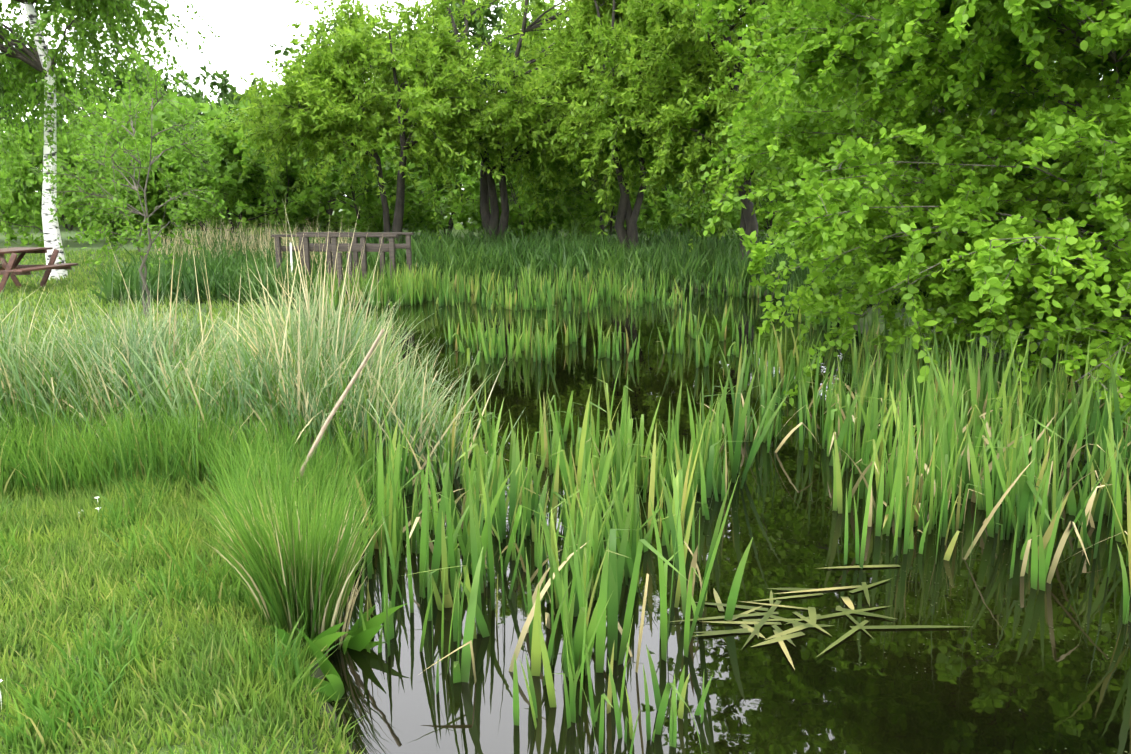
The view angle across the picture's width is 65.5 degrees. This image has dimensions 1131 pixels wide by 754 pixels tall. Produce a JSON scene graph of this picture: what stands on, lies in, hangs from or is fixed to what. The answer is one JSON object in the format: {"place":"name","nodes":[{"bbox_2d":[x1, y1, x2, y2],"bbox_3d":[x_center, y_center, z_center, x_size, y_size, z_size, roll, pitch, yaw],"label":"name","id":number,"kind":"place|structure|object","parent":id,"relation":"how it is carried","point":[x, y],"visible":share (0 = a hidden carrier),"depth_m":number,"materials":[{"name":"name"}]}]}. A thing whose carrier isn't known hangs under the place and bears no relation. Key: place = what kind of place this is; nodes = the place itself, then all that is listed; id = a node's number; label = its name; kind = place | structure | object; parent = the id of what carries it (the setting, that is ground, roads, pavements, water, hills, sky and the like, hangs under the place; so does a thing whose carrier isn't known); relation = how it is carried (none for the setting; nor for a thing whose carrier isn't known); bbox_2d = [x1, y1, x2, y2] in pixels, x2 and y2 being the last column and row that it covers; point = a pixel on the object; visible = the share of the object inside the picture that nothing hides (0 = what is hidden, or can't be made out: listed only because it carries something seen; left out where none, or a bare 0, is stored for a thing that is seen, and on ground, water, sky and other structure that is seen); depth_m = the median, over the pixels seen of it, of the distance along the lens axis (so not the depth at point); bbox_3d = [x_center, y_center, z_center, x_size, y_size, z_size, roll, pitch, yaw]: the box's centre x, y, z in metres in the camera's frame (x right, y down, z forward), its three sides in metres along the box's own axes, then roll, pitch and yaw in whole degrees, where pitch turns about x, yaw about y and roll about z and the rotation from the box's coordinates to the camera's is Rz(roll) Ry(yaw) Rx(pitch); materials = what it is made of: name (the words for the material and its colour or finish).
{"place":"outdoors","nodes":[
{"label":"outdoors","id":0,"kind":"place"},
{"bbox_2d":[0,248,265,363],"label":"lawn grass","id":1,"kind":"structure","parent":0,"point":[80,278],"depth_m":14.14,"materials":[{"name":"green plant"}]},
{"bbox_2d":[0,0,1112,200],"label":"sky","id":2,"kind":"structure","parent":0,"point":[246,28],"materials":[{"name":"white"}]},
{"bbox_2d":[0,209,1125,753],"bbox_3d":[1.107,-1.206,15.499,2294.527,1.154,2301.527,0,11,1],"label":"ground","id":3,"kind":"structure","parent":0,"point":[96,245],"depth_m":9.89,"materials":[{"name":"green plant"}]},
{"bbox_2d":[0,152,42,240],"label":"hedge","id":4,"kind":"object","parent":3,"relation":"on","point":[37,230],"depth_m":28.43,"materials":[{"name":"green plant"}]},
{"bbox_2d":[0,34,64,220],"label":"tree","id":5,"kind":"object","parent":3,"relation":"on","point":[2,91],"depth_m":46.19,"materials":[{"name":"green plant"}]},
{"bbox_2d":[0,247,77,292],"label":"picnic table","id":6,"kind":"object","parent":3,"relation":"on","point":[10,266],"visible":0.94,"depth_m":16.77,"materials":[{"name":"brown wood"}]},
{"bbox_2d":[0,108,103,230],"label":"tree","id":7,"kind":"object","parent":3,"relation":"on","point":[39,171],"depth_m":37.97,"materials":[{"name":"green plant"}]},
{"bbox_2d":[0,118,131,246],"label":"hedge","id":8,"kind":"object","parent":3,"relation":"on","point":[28,158],"depth_m":24.80,"materials":[{"name":"green plant"}]},
{"bbox_2d":[0,0,220,279],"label":"birch","id":9,"kind":"object","parent":3,"relation":"on","point":[84,26],"depth_m":18.08,"materials":[{"name":"green plant"}]},
{"bbox_2d":[32,133,201,241],"bbox_3d":[-14.876,-6.259,29.770,6.272,4.081,5.399,0,11,1],"label":"hedge","id":10,"kind":"object","parent":3,"relation":"on","point":[73,218],"depth_m":29.04,"materials":[{"name":"green plant"}]},
{"bbox_2d":[28,47,231,318],"bbox_3d":[-6.170,-2.589,12.102,2.832,3.686,2.725,0,11,1],"label":"sapling","id":11,"kind":"object","parent":3,"relation":"on","point":[114,134],"depth_m":12.06,"materials":[{"name":"green plant"}]},
{"bbox_2d":[60,50,208,214],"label":"tree","id":12,"kind":"object","parent":3,"relation":"on","point":[198,96],"depth_m":45.37,"materials":[{"name":"green plant"}]},
{"bbox_2d":[116,117,210,229],"bbox_3d":[-17.690,-8.650,38.674,5.920,5.541,4.507,0,11,1],"label":"tree","id":13,"kind":"object","parent":3,"relation":"on","point":[181,128],"depth_m":38.17,"materials":[{"name":"green plant"}]},
{"bbox_2d":[0,446,367,753],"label":"lawn grass","id":14,"kind":"structure","parent":3,"relation":"on","point":[43,563],"depth_m":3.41,"materials":[{"name":"green plant"}]},
{"bbox_2d":[143,64,237,214],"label":"tree","id":15,"kind":"object","parent":3,"relation":"on","point":[222,87],"depth_m":49.20,"materials":[{"name":"green plant"}]},
{"bbox_2d":[116,130,279,238],"bbox_3d":[-12.737,-6.323,30.851,5.593,4.615,3.908,-5,12,-23],"label":"hedge","id":16,"kind":"object","parent":3,"relation":"on","point":[183,220],"depth_m":29.65,"materials":[{"name":"green plant"}]},
{"bbox_2d":[0,384,421,591],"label":"tall bank grass","id":17,"kind":"structure","parent":3,"relation":"on","point":[83,459],"depth_m":5.08,"materials":[{"name":"green plant"}]},
{"bbox_2d":[153,105,307,237],"bbox_3d":[-9.858,-5.813,26.574,4.571,4.531,4.115,0,11,1],"label":"round bush","id":18,"kind":"object","parent":3,"relation":"on","point":[205,212],"depth_m":25.76,"materials":[{"name":"green plant"}]},
{"bbox_2d":[150,217,352,267],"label":"dry grass","id":19,"kind":"structure","parent":3,"relation":"on","point":[228,237],"depth_m":21.28,"materials":[{"name":"plant"}]},
{"bbox_2d":[109,201,397,449],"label":"dry grass stalks","id":20,"kind":"object","parent":3,"relation":"on","point":[285,336],"visible":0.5,"depth_m":6.06,"materials":[{"name":"beige plant"}]},
{"bbox_2d":[0,286,508,489],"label":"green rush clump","id":21,"kind":"object","parent":3,"relation":"on","point":[39,402],"visible":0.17,"depth_m":5.74,"materials":[{"name":"green plant"}]},
{"bbox_2d":[163,122,348,238],"bbox_3d":[-8.912,-5.510,26.239,5.083,4.099,5.187,0,11,1],"label":"hedge","id":22,"kind":"object","parent":3,"relation":"on","point":[299,199],"depth_m":25.19,"materials":[{"name":"green plant"}]},
{"bbox_2d":[0,251,526,488],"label":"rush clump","id":23,"kind":"object","parent":3,"relation":"on","point":[134,345],"visible":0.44,"depth_m":5.76,"materials":[{"name":"green plant"}]},
{"bbox_2d":[209,78,344,223],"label":"tree","id":24,"kind":"object","parent":3,"relation":"on","point":[230,95],"depth_m":47.67,"materials":[{"name":"green plant"}]},
{"bbox_2d":[235,81,339,232],"bbox_3d":[-10.917,-8.136,34.299,4.972,6.373,4.813,0,11,1],"label":"tree","id":25,"kind":"object","parent":3,"relation":"on","point":[236,118],"depth_m":33.96,"materials":[{"name":"green plant"}]},
{"bbox_2d":[187,456,389,647],"bbox_3d":[-1.125,0.740,3.625,0.838,0.840,0.856,0,11,1],"label":"tussock","id":26,"kind":"object","parent":3,"relation":"on","point":[259,569],"visible":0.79,"depth_m":3.51,"materials":[{"name":"green plant"}]},
{"bbox_2d":[198,483,383,655],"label":"grass blades","id":27,"kind":"object","parent":3,"relation":"on","point":[348,606],"visible":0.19,"depth_m":3.55,"materials":[{"name":"green plant"}]},
{"bbox_2d":[290,243,292,269],"bbox_3d":[-5.016,-1.899,16.136,0.059,1.121,0.044,0,11,1],"label":"marker stake","id":28,"kind":"object","parent":3,"relation":"on","point":[291,259],"visible":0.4,"depth_m":16.06,"materials":[{"name":"white wood"}]},
{"bbox_2d":[258,570,407,701],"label":"dock leaves","id":29,"kind":"object","parent":3,"relation":"on","point":[360,639],"visible":0.62,"depth_m":3.49,"materials":[{"name":"green plant"}]},
{"bbox_2d":[294,329,383,481],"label":"stalk","id":30,"kind":"object","parent":3,"relation":"on","point":[334,410],"visible":0.67,"depth_m":4.67,"materials":[{"name":"beige plant"}]},
{"bbox_2d":[271,232,413,293],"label":"fishing platform","id":31,"kind":"structure","parent":3,"relation":"on","point":[391,247],"depth_m":16.87,"materials":[{"name":"brown wood"}]},
{"bbox_2d":[255,63,457,223],"bbox_3d":[-7.100,-8.107,31.284,7.062,6.252,8.361,0,11,1],"label":"tree","id":32,"kind":"object","parent":3,"relation":"on","point":[390,97],"depth_m":30.38,"materials":[{"name":"green plant"}]},
{"bbox_2d":[192,0,527,243],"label":"tree","id":33,"kind":"object","parent":3,"relation":"on","point":[339,91],"depth_m":20.88,"materials":[{"name":"green plant"}]},
{"bbox_2d":[265,135,460,243],"bbox_3d":[-6.061,-5.543,26.451,6.015,4.003,4.679,0,11,1],"label":"hedge","id":34,"kind":"object","parent":3,"relation":"on","point":[372,200],"depth_m":25.91,"materials":[{"name":"green plant"}]},
{"bbox_2d":[268,0,492,214],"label":"tree","id":35,"kind":"object","parent":3,"relation":"on","point":[286,51],"depth_m":41.23,"materials":[{"name":"green plant"}]},
{"bbox_2d":[339,157,461,226],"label":"hedge","id":36,"kind":"object","parent":3,"relation":"on","point":[441,186],"depth_m":39.75,"materials":[{"name":"green plant"}]},
{"bbox_2d":[0,90,870,230],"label":"wood leaves","id":37,"kind":"object","parent":3,"relation":"on","point":[207,111],"depth_m":40.16,"materials":[{"name":"green plant"}]},
{"bbox_2d":[364,145,529,238],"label":"hedge","id":38,"kind":"object","parent":3,"relation":"on","point":[439,183],"depth_m":30.84,"materials":[{"name":"green plant"}]},
{"bbox_2d":[390,0,557,223],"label":"tree","id":39,"kind":"object","parent":3,"relation":"on","point":[481,31],"depth_m":41.43,"materials":[{"name":"green plant"}]},
{"bbox_2d":[446,161,545,231],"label":"hedge","id":40,"kind":"object","parent":3,"relation":"on","point":[481,227],"depth_m":37.05,"materials":[{"name":"green plant"}]},
{"bbox_2d":[82,221,939,313],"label":"reeds","id":41,"kind":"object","parent":3,"relation":"on","point":[509,256],"depth_m":18.92,"materials":[{"name":"green plant"}]},
{"bbox_2d":[372,0,662,242],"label":"tree","id":42,"kind":"object","parent":3,"relation":"on","point":[506,104],"depth_m":21.81,"materials":[{"name":"green plant"}]},
{"bbox_2d":[439,137,609,241],"bbox_3d":[-1.396,-6.024,29.306,6.036,4.526,4.160,0,11,1],"label":"hedge","id":43,"kind":"object","parent":3,"relation":"on","point":[471,184],"depth_m":28.68,"materials":[{"name":"green plant"}]},
{"bbox_2d":[473,0,648,239],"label":"tree","id":44,"kind":"object","parent":3,"relation":"on","point":[542,39],"depth_m":26.76,"materials":[{"name":"green plant"}]},
{"bbox_2d":[518,147,687,241],"bbox_3d":[1.099,-5.276,25.459,5.069,4.351,5.258,0,11,1],"label":"hedge","id":45,"kind":"object","parent":3,"relation":"on","point":[590,209],"depth_m":25.74,"materials":[{"name":"green plant"}]},
{"bbox_2d":[567,165,694,234],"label":"hedge","id":46,"kind":"object","parent":3,"relation":"on","point":[679,176],"depth_m":34.56,"materials":[{"name":"green plant"}]},
{"bbox_2d":[520,0,769,249],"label":"tree","id":47,"kind":"object","parent":3,"relation":"on","point":[583,99],"depth_m":19.86,"materials":[{"name":"green plant"}]},
{"bbox_2d":[602,159,758,240],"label":"hedge","id":48,"kind":"object","parent":3,"relation":"on","point":[694,216],"depth_m":27.02,"materials":[{"name":"green plant"}]},
{"bbox_2d":[678,181,755,229],"bbox_3d":[7.623,-9.338,40.415,5.347,5.613,5.129,0,11,1],"label":"tree","id":49,"kind":"object","parent":3,"relation":"on","point":[684,216],"depth_m":39.34,"materials":[{"name":"green plant"}]},
{"bbox_2d":[561,0,878,261],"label":"tree","id":50,"kind":"object","parent":3,"relation":"on","point":[675,70],"depth_m":18.57,"materials":[{"name":"green plant"}]},
{"bbox_2d":[689,165,796,237],"bbox_3d":[7.015,-6.599,31.389,5.553,4.314,4.622,0,11,1],"label":"tree","id":51,"kind":"object","parent":3,"relation":"on","point":[765,213],"depth_m":31.17,"materials":[{"name":"green plant"}]},
{"bbox_2d":[689,3,940,222],"bbox_3d":[11.312,-12.439,38.560,12.984,13.220,10.958,0,11,1],"label":"tree","id":52,"kind":"object","parent":3,"relation":"on","point":[734,30],"depth_m":37.50,"materials":[{"name":"green plant"}]},
{"bbox_2d":[306,287,1130,753],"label":"pond water","id":53,"kind":"structure","parent":0,"point":[1010,681],"depth_m":3.96,"materials":[{"name":"liquid"}]},
{"bbox_2d":[279,259,437,305],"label":"reeds","id":54,"kind":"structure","parent":53,"relation":"on","point":[421,292],"depth_m":15.88,"materials":[{"name":"green plant"}]},
{"bbox_2d":[324,488,712,753],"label":"sparse reeds","id":55,"kind":"object","parent":53,"relation":"on","point":[661,705],"visible":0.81,"depth_m":3.16,"materials":[{"name":"green plant"}]},
{"bbox_2d":[294,259,837,329],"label":"reeds","id":56,"kind":"object","parent":53,"relation":"on","point":[447,286],"visible":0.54,"depth_m":16.19,"materials":[{"name":"green plant"}]},
{"bbox_2d":[321,294,967,373],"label":"reeds","id":57,"kind":"object","parent":53,"relation":"on","point":[544,348],"visible":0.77,"depth_m":10.68,"materials":[{"name":"green plant"}]},
{"bbox_2d":[324,313,1130,694],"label":"reeds","id":58,"kind":"object","parent":53,"relation":"in","point":[932,413],"visible":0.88,"depth_m":5.01,"materials":[{"name":"green plant"}]},
{"bbox_2d":[403,349,1130,682],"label":"dead reeds","id":59,"kind":"object","parent":53,"relation":"in","point":[694,565],"visible":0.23,"depth_m":4.84,"materials":[{"name":"beige plant"}]},
{"bbox_2d":[670,565,968,669],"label":"floating reed leaves","id":60,"kind":"object","parent":53,"relation":"on","point":[780,635],"visible":0.98,"depth_m":3.92,"materials":[{"name":"plant"}]},
{"bbox_2d":[655,0,1108,310],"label":"tree","id":61,"kind":"object","parent":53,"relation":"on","point":[711,11],"depth_m":13.85,"materials":[{"name":"green plant"}]},
{"bbox_2d":[642,452,1126,753],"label":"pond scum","id":62,"kind":"object","parent":53,"relation":"on","point":[916,595],"visible":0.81,"depth_m":4.11,"materials":[{"name":"green plant"}]},
{"bbox_2d":[688,0,1130,374],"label":"tree","id":63,"kind":"object","parent":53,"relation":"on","point":[998,48],"depth_m":8.30,"materials":[{"name":"green plant"}]},
{"bbox_2d":[735,105,1130,433],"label":"bush","id":64,"kind":"object","parent":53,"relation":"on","point":[996,269],"depth_m":7.44,"materials":[{"name":"green plant"}]},
{"bbox_2d":[896,55,1066,116],"bbox_3d":[17.777,-12.685,38.530,11.947,14.101,10.403,0,11,1],"label":"tree","id":65,"kind":"object","parent":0,"point":[992,112],"depth_m":37.95,"materials":[{"name":"green plant"}]},
{"bbox_2d":[983,0,1130,104],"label":"tree","id":66,"kind":"object","parent":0,"point":[1109,66],"depth_m":9.56,"materials":[{"name":"green plant"}]}
]}

